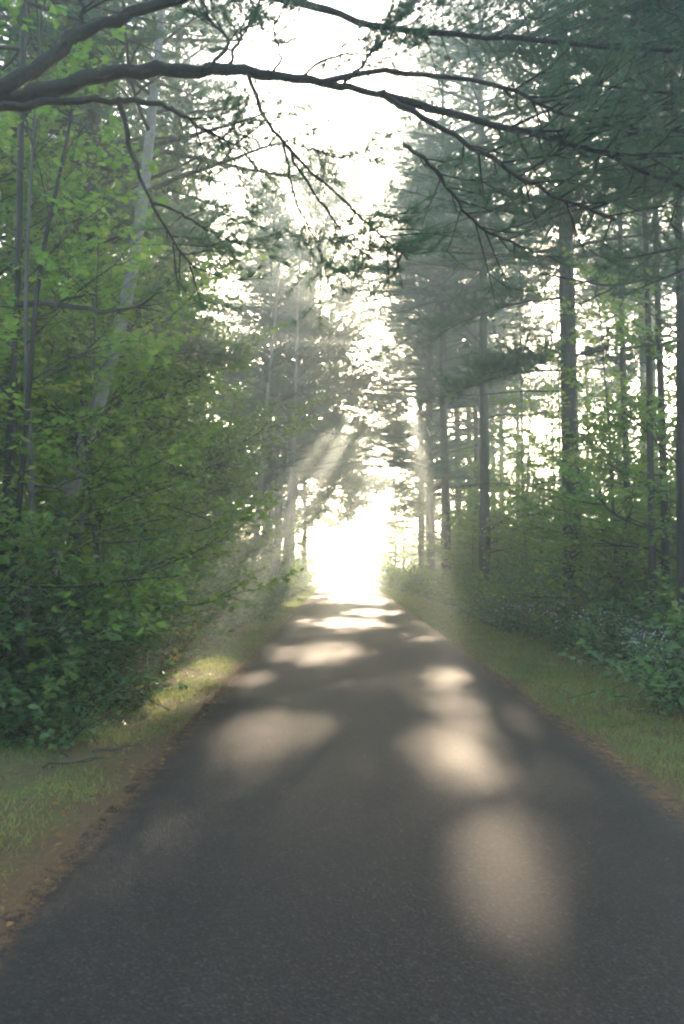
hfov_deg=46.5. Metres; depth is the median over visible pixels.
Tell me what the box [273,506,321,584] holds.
maple tree
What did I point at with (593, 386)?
maple tree
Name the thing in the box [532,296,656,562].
maple tree
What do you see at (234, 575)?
shrub
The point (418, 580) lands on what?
shrub
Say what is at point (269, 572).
shrub
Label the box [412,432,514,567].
maple tree
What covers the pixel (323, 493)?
birch tree
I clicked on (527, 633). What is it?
aster plant
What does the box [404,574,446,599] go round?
shrub
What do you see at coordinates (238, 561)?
sapling
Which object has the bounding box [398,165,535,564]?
pine tree
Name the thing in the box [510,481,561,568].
sapling
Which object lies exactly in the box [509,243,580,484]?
pine tree
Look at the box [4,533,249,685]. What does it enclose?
shrub
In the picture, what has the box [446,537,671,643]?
shrub
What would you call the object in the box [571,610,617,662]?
aster plant
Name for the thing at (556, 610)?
shrub
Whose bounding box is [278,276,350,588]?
pine tree
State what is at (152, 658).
shrub
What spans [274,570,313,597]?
shrub
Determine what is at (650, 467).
pine tree
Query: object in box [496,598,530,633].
aster plant
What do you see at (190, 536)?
sapling
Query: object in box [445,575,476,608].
shrub
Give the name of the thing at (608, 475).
sapling
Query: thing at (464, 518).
maple tree
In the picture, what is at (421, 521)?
pine tree
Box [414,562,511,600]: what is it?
shrub
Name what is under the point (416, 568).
maple tree
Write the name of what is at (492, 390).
pine tree
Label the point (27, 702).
shrub
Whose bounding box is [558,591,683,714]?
shrub
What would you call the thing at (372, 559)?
maple tree
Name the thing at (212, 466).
maple tree
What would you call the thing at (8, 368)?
maple tree
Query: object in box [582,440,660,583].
sapling
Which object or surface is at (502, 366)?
pine tree
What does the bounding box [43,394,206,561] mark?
maple tree
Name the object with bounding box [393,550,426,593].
shrub
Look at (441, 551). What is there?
maple tree
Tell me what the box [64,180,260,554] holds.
maple tree
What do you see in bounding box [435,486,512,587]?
sapling
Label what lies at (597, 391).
maple tree
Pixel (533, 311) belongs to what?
pine tree
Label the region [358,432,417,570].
pine tree
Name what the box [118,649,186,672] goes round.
shrub
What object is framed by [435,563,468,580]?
shrub
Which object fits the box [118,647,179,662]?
shrub
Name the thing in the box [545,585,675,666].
shrub
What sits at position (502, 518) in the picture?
sapling
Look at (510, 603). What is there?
aster plant
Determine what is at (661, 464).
sapling
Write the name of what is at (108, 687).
leafy plant
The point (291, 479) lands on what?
birch tree
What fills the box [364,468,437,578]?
maple tree
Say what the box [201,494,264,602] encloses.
sapling
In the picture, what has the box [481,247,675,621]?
maple tree
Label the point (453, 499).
maple tree
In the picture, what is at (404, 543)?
maple tree
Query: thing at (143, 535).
sapling
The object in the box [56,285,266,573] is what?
maple tree
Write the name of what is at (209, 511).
maple tree
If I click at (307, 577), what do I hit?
shrub
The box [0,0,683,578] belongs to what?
sky
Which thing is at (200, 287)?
pine tree
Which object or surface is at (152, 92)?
birch tree
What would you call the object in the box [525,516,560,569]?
sapling
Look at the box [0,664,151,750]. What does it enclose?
shrub
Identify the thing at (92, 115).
pine tree
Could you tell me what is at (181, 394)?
maple tree
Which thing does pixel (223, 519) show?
maple tree
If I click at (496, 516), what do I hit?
sapling
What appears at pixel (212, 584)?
shrub
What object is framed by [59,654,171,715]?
leafy plant
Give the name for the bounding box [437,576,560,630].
shrub
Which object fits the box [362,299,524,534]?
pine tree
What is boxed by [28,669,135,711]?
leafy plant
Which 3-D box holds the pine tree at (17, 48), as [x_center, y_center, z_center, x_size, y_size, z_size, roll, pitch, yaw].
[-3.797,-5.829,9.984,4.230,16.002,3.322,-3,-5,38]
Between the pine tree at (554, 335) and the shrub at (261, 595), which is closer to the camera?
the shrub at (261, 595)
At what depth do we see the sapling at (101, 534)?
12.68 m
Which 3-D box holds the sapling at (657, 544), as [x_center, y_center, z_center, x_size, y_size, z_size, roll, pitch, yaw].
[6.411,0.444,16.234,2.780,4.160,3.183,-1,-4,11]
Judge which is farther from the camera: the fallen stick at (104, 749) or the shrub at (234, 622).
the shrub at (234, 622)
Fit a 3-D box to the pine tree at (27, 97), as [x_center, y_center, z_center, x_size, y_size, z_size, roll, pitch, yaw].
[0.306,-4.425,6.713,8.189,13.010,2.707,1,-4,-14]
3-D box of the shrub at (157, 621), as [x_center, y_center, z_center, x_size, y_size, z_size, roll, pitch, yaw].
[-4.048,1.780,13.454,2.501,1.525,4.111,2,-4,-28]
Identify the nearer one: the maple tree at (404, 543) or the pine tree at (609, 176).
the pine tree at (609, 176)
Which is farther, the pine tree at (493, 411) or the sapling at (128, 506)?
the pine tree at (493, 411)
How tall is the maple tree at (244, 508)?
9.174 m
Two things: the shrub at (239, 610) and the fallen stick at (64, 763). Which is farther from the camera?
the shrub at (239, 610)
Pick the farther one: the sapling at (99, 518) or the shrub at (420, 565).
the shrub at (420, 565)
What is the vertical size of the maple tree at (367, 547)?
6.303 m
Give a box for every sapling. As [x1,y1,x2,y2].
[0,142,109,573]
[0,350,138,575]
[0,415,118,650]
[0,435,79,625]
[15,444,153,619]
[64,473,178,642]
[65,393,184,613]
[99,439,204,596]
[126,514,186,591]
[130,436,207,571]
[137,475,246,598]
[155,492,209,594]
[183,505,228,580]
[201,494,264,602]
[202,481,277,592]
[211,517,257,606]
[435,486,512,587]
[448,482,495,581]
[464,478,519,568]
[467,507,518,586]
[468,394,560,586]
[482,461,561,584]
[490,458,539,558]
[500,503,543,572]
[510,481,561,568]
[513,448,624,601]
[518,376,674,560]
[523,387,646,588]
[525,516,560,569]
[573,412,675,618]
[582,415,643,556]
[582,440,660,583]
[602,444,675,584]
[605,435,675,593]
[621,431,673,544]
[632,408,675,570]
[640,432,675,571]
[650,332,675,527]
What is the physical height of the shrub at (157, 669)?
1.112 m
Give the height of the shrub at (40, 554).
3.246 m
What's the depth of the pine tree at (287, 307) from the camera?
34.14 m
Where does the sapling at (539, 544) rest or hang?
on the ground at (29, 775)
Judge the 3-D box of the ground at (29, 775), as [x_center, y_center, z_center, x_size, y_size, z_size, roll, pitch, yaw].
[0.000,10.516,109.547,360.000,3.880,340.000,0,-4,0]
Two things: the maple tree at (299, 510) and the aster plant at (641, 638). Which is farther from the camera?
the maple tree at (299, 510)
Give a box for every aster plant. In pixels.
[456,594,485,621]
[485,596,526,630]
[493,595,525,625]
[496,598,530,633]
[516,603,547,638]
[528,595,575,636]
[542,602,591,645]
[571,609,606,642]
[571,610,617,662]
[593,611,639,665]
[617,618,677,674]
[622,626,682,680]
[639,640,683,699]
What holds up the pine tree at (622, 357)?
on the ground at (29, 775)
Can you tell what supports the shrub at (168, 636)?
on the ground at (29, 775)
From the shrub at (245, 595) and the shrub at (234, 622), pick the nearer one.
the shrub at (234, 622)
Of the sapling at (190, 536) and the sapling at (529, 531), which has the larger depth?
the sapling at (529, 531)
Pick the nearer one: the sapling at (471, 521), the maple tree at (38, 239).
the maple tree at (38, 239)
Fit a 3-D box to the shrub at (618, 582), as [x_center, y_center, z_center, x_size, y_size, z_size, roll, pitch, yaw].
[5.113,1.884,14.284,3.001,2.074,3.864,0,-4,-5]
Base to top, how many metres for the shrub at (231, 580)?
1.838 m
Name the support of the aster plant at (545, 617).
on the ground at (29, 775)
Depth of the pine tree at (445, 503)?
35.27 m
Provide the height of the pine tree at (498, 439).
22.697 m
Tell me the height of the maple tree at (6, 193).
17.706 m
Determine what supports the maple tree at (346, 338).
on the ground at (29, 775)
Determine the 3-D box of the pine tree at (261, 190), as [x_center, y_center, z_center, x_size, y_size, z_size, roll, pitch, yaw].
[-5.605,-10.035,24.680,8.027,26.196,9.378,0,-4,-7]
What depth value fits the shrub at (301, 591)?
29.41 m
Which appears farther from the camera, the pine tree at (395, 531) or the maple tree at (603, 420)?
the pine tree at (395, 531)
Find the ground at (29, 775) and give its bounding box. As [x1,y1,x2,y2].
[0,579,683,916]
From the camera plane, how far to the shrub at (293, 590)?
38.75 m
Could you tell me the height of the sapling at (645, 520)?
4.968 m
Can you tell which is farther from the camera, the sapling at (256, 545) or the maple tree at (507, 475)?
the maple tree at (507, 475)
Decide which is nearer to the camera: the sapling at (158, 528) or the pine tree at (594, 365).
the sapling at (158, 528)
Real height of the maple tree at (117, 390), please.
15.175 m
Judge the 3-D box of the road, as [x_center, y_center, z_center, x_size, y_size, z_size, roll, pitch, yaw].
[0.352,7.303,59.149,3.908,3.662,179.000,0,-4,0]
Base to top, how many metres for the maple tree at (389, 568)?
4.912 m
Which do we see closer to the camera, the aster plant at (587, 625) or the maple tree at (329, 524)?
the aster plant at (587, 625)
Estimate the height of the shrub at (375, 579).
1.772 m
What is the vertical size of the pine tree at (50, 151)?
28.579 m
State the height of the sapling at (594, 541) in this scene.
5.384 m
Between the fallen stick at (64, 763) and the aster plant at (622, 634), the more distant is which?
the aster plant at (622, 634)
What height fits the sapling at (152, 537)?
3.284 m
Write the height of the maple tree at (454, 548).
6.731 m
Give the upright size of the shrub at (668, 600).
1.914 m
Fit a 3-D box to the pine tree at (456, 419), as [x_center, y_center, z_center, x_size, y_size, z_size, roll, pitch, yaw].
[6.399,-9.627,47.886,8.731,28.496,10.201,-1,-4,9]
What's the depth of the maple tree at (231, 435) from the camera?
20.41 m
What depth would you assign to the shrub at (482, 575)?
22.61 m
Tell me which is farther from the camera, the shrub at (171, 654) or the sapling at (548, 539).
the sapling at (548, 539)
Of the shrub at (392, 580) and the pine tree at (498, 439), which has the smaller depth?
the shrub at (392, 580)
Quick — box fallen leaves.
[0,593,683,948]
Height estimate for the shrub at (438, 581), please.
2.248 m
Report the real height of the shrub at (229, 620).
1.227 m
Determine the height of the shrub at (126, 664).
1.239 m
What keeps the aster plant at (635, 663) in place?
on the ground at (29, 775)
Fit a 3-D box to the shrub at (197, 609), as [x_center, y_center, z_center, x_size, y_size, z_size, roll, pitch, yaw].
[-4.155,1.705,16.994,6.165,3.333,4.823,-2,-4,31]
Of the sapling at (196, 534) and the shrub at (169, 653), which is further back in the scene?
the sapling at (196, 534)
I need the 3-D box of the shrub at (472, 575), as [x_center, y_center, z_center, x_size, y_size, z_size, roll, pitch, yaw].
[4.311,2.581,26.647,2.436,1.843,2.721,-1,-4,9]
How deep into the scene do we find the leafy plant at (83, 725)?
7.03 m
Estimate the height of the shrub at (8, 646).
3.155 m
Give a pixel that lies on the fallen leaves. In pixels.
(59, 834)
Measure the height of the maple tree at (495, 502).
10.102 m
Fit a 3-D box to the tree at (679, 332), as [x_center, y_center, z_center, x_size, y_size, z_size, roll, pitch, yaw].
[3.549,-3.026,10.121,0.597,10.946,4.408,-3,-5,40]
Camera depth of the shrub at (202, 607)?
16.43 m
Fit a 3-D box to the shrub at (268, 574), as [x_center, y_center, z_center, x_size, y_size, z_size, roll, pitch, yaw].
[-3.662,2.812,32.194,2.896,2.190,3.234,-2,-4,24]
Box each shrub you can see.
[0,478,81,717]
[0,498,201,711]
[0,536,170,717]
[0,652,79,725]
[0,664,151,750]
[1,608,192,711]
[3,565,161,682]
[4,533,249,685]
[13,632,197,697]
[29,632,178,687]
[57,520,263,634]
[60,543,243,642]
[60,576,203,655]
[91,520,303,642]
[105,643,180,674]
[114,594,213,682]
[117,632,221,666]
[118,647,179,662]
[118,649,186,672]
[119,565,190,650]
[129,539,233,617]
[139,549,247,643]
[151,610,205,647]
[160,544,236,599]
[167,554,270,629]
[189,563,244,600]
[192,591,250,636]
[197,598,281,637]
[205,568,271,614]
[211,559,250,590]
[211,562,290,612]
[221,603,281,631]
[224,582,258,622]
[229,598,288,615]
[236,543,317,593]
[240,557,286,593]
[247,562,280,603]
[260,572,292,600]
[262,573,311,606]
[265,574,294,601]
[265,593,294,605]
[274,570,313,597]
[280,550,306,585]
[280,566,306,595]
[290,558,323,587]
[291,566,314,588]
[310,567,329,582]
[359,567,402,586]
[367,555,426,591]
[380,562,420,593]
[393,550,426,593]
[397,570,470,602]
[403,571,456,596]
[404,551,477,603]
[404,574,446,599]
[406,570,432,590]
[407,554,453,586]
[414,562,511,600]
[424,562,461,604]
[432,554,535,622]
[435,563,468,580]
[436,562,500,612]
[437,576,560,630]
[438,552,587,616]
[439,562,517,615]
[441,545,547,615]
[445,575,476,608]
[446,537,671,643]
[466,575,542,623]
[472,547,648,616]
[484,548,593,600]
[487,551,648,618]
[506,586,627,641]
[520,556,626,635]
[534,612,624,651]
[541,562,675,649]
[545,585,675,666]
[546,559,675,650]
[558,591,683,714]
[583,552,675,616]
[589,553,671,639]
[646,636,683,665]
[649,553,677,644]
[653,567,683,663]
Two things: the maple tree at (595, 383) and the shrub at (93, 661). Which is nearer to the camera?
the shrub at (93, 661)
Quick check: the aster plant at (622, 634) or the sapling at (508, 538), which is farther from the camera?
the sapling at (508, 538)
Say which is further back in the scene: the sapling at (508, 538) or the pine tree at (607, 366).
the pine tree at (607, 366)
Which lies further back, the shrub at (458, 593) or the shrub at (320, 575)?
the shrub at (320, 575)
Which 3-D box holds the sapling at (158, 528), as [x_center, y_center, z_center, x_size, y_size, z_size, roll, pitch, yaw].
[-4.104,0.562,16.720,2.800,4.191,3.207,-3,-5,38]
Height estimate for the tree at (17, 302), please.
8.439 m
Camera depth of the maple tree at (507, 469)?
47.94 m
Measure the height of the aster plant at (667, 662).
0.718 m
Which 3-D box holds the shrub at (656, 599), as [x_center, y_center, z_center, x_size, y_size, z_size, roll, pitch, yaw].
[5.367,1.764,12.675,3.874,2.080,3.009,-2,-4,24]
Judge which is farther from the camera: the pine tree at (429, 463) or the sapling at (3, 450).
the pine tree at (429, 463)
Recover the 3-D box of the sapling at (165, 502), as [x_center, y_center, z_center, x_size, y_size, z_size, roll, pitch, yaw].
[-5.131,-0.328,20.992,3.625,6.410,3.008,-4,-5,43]
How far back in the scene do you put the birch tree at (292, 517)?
40.99 m
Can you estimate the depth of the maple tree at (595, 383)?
23.99 m
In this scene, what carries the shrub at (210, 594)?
on the ground at (29, 775)
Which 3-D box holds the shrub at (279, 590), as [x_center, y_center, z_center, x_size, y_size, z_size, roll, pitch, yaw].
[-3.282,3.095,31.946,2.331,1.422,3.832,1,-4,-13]
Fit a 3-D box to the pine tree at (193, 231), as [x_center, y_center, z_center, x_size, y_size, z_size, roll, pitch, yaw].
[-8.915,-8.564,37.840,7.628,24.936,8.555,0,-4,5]
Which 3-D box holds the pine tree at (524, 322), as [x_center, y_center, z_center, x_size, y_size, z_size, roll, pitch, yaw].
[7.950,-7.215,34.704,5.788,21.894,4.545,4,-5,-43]
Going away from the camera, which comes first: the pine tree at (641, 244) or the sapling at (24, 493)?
the sapling at (24, 493)
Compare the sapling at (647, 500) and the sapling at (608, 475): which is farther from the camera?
the sapling at (608, 475)
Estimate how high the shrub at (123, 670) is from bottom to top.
1.277 m
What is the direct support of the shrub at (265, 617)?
on the ground at (29, 775)
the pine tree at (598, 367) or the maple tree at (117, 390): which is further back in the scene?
the pine tree at (598, 367)
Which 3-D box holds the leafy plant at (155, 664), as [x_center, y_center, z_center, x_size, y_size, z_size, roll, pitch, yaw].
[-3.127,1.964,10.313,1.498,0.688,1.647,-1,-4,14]
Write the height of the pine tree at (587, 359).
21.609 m
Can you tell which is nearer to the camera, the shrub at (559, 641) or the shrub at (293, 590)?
the shrub at (559, 641)
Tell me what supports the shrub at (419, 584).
on the ground at (29, 775)
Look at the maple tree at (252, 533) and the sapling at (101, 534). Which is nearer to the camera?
the sapling at (101, 534)
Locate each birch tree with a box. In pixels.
[37,0,328,626]
[207,156,413,539]
[215,100,408,575]
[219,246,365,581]
[239,231,381,599]
[248,213,370,578]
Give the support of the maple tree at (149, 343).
on the ground at (29, 775)
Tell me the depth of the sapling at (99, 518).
15.59 m
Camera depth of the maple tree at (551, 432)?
30.57 m
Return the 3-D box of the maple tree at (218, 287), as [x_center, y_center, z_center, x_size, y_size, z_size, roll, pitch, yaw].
[-7.681,-5.101,23.225,8.972,16.103,9.470,1,-4,-16]
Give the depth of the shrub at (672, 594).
10.34 m
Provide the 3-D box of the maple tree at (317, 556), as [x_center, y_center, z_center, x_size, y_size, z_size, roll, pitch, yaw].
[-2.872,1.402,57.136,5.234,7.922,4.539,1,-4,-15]
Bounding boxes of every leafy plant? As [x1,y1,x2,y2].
[0,646,163,717]
[0,677,71,748]
[0,684,135,756]
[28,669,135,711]
[40,638,175,694]
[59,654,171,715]
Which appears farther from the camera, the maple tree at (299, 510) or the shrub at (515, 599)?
the maple tree at (299, 510)
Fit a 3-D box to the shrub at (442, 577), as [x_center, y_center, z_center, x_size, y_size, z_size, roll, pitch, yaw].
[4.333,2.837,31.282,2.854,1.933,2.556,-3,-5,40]
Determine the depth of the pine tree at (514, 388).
51.69 m
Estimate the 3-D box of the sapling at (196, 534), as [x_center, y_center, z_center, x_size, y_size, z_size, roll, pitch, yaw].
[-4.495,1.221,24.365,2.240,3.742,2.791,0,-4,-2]
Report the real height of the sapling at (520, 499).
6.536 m
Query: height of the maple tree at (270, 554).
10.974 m
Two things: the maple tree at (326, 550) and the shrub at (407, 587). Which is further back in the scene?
the maple tree at (326, 550)
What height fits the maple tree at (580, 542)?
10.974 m
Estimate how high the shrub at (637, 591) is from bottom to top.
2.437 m
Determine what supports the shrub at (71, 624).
on the ground at (29, 775)
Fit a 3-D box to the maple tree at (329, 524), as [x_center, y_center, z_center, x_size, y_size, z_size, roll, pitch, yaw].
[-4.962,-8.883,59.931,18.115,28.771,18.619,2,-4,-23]
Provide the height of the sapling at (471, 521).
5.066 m
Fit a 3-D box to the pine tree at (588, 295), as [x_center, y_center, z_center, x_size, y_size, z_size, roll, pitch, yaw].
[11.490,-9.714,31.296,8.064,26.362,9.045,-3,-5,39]
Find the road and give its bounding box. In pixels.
[0,585,683,1023]
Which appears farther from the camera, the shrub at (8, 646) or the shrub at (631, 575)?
the shrub at (631, 575)
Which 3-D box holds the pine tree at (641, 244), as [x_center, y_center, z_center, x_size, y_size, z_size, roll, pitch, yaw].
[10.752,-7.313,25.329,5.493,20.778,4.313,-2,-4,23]
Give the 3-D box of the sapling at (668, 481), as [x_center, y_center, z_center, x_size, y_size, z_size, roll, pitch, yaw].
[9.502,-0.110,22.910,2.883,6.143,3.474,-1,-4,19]
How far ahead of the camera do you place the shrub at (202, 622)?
14.50 m
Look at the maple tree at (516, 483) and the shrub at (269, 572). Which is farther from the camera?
the maple tree at (516, 483)
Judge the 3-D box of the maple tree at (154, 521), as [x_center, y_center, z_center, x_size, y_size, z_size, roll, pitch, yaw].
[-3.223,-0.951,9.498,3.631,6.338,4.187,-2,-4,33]
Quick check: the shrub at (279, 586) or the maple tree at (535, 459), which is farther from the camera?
the maple tree at (535, 459)
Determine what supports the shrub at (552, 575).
on the ground at (29, 775)
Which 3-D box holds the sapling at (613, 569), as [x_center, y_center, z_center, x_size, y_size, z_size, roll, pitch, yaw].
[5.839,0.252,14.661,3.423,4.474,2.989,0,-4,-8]
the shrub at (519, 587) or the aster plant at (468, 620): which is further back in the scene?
the aster plant at (468, 620)
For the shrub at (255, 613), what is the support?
on the ground at (29, 775)
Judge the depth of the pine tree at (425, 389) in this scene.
46.91 m
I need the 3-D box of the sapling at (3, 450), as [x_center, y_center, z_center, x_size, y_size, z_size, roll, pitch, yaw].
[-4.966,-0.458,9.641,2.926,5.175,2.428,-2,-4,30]
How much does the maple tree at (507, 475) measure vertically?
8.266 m
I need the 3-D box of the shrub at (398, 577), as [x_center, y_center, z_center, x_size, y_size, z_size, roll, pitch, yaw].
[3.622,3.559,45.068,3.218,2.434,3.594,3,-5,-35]
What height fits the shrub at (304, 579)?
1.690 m
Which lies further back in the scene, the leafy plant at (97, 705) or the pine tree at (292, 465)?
the pine tree at (292, 465)
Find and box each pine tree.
[0,0,177,71]
[0,0,208,659]
[0,0,349,589]
[0,0,683,335]
[0,17,129,486]
[47,0,291,567]
[140,87,226,436]
[144,173,240,403]
[193,176,369,572]
[206,178,333,602]
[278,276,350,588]
[315,145,534,576]
[319,0,607,586]
[321,2,581,580]
[354,126,500,577]
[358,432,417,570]
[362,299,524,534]
[372,212,500,583]
[377,126,523,536]
[384,0,683,624]
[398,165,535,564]
[406,216,541,546]
[451,197,560,518]
[452,337,532,506]
[456,268,537,513]
[461,0,683,301]
[464,214,559,506]
[485,5,683,586]
[488,117,559,556]
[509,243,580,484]
[510,78,637,516]
[519,235,598,485]
[520,1,682,629]
[525,13,683,510]
[535,0,681,604]
[544,206,675,497]
[545,86,683,462]
[549,287,606,432]
[551,279,610,495]
[578,228,638,477]
[594,76,683,288]
[622,105,683,303]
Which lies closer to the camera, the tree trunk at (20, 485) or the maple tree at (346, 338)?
the tree trunk at (20, 485)
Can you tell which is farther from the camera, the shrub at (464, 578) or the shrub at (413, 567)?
the shrub at (413, 567)
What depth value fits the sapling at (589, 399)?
22.92 m
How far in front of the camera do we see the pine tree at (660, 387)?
14.53 m
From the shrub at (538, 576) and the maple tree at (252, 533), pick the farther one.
the maple tree at (252, 533)
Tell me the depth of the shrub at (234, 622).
18.54 m
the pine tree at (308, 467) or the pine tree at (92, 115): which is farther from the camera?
the pine tree at (308, 467)
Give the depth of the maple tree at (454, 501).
49.24 m
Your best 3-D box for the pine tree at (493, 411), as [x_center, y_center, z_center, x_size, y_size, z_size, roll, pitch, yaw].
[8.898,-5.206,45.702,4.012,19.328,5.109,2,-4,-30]
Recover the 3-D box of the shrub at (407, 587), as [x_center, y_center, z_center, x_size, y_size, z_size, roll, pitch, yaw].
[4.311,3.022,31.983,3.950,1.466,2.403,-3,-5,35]
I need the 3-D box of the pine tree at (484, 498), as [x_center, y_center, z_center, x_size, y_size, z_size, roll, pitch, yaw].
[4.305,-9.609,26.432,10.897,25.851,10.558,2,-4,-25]
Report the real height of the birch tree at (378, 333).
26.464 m
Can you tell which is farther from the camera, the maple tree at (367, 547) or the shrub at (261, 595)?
the maple tree at (367, 547)
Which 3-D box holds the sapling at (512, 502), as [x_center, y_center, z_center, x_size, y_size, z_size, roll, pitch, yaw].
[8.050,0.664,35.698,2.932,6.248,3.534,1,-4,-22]
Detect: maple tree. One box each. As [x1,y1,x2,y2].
[0,0,174,554]
[0,0,242,705]
[0,0,271,548]
[0,0,290,515]
[0,1,275,556]
[0,52,203,526]
[0,128,304,671]
[0,189,244,666]
[0,223,73,563]
[26,104,226,553]
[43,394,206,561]
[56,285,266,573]
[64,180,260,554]
[67,79,339,545]
[117,428,243,546]
[177,379,291,574]
[178,320,314,574]
[192,135,396,565]
[196,57,427,575]
[205,445,257,560]
[232,201,417,565]
[273,497,340,578]
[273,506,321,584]
[295,476,353,585]
[306,157,557,531]
[354,505,415,579]
[358,507,402,584]
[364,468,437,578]
[369,482,417,568]
[373,512,417,579]
[400,424,471,571]
[405,480,452,573]
[408,449,499,566]
[410,463,469,570]
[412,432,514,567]
[424,433,520,578]
[428,338,594,570]
[430,435,518,574]
[451,488,492,551]
[459,416,560,575]
[468,403,561,546]
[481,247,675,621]
[489,305,672,589]
[490,440,518,526]
[492,402,580,551]
[495,441,545,517]
[497,37,683,583]
[512,426,554,528]
[525,361,673,576]
[531,372,660,584]
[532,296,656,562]
[534,370,642,554]
[536,373,671,571]
[537,371,667,533]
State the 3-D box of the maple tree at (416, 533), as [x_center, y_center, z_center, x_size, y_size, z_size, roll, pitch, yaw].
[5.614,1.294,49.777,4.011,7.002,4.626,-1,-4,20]
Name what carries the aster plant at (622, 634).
on the ground at (29, 775)
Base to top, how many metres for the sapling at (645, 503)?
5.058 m
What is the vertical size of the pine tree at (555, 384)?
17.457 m
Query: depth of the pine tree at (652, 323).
38.07 m
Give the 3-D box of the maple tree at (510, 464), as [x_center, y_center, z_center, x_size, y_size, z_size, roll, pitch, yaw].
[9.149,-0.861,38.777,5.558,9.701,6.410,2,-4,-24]
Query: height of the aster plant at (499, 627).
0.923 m
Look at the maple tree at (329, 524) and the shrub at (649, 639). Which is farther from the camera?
the maple tree at (329, 524)
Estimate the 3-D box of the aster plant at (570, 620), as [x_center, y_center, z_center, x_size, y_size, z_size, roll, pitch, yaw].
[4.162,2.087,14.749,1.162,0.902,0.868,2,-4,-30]
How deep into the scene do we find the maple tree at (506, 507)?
25.84 m
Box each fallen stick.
[42,754,109,768]
[92,744,139,752]
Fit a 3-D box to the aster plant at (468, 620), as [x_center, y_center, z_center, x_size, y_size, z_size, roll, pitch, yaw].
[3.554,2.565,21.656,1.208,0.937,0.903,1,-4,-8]
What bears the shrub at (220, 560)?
on the ground at (29, 775)
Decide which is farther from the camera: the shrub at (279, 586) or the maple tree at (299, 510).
the maple tree at (299, 510)
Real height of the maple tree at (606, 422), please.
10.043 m
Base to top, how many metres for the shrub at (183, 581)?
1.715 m
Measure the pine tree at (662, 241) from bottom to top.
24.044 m
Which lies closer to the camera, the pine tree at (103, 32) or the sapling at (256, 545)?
the pine tree at (103, 32)
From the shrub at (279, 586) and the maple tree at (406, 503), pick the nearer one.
the shrub at (279, 586)
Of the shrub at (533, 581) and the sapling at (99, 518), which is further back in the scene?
the shrub at (533, 581)
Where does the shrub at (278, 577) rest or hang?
on the ground at (29, 775)
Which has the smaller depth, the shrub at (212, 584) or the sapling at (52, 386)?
the sapling at (52, 386)
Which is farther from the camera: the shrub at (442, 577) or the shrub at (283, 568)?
the shrub at (283, 568)
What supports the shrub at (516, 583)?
on the ground at (29, 775)
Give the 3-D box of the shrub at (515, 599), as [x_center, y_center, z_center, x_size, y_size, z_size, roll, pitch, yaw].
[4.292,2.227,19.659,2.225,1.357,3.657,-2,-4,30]
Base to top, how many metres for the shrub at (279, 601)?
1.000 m
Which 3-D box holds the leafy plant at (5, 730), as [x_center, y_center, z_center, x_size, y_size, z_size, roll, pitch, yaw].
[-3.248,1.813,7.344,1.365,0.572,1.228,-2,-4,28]
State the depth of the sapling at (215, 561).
21.00 m
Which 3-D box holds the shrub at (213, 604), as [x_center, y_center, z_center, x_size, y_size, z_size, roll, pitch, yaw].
[-3.946,1.653,15.700,4.639,3.182,5.980,0,-4,-2]
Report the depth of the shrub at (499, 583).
21.82 m

